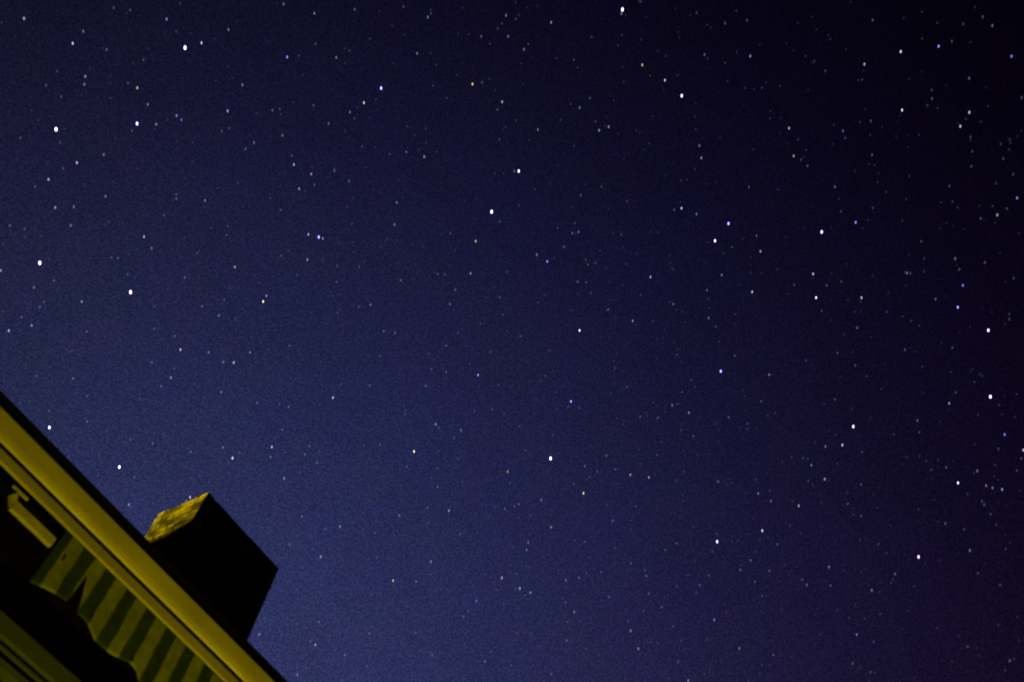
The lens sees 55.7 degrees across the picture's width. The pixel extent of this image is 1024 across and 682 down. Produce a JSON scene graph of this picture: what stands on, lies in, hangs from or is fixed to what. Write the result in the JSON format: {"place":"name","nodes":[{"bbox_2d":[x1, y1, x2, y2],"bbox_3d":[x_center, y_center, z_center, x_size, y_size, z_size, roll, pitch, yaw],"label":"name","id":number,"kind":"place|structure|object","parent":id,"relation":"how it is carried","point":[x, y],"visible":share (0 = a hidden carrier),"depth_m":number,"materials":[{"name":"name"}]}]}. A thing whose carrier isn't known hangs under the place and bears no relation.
{"place":"outdoors","nodes":[
{"label":"outdoors","id":0,"kind":"place"},
{"bbox_2d":[0,0,1023,681],"label":"sky","id":1,"kind":"structure","parent":0,"point":[521,340],"materials":[{"name":"blue"}]},
{"label":"ground","id":2,"kind":"structure","parent":0,"visible":0},
{"bbox_2d":[0,390,287,681],"bbox_3d":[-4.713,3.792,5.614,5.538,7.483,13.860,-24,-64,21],"label":"house","id":3,"kind":"structure","parent":2,"relation":"on","point":[196,575],"depth_m":5.97,"materials":[{"name":"paint"}]},
{"bbox_2d":[0,502,137,681],"bbox_3d":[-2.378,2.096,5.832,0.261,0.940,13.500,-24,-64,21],"label":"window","id":4,"kind":"structure","parent":3,"relation":"in","point":[43,637],"depth_m":5.72,"materials":[{"name":"glass"}]},
{"bbox_2d":[8,485,223,681],"bbox_3d":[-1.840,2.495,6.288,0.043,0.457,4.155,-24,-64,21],"label":"awning","id":5,"kind":"object","parent":3,"relation":"attached to","point":[121,620],"visible":1,"depth_m":5.84,"materials":[{"name":"fabric"}]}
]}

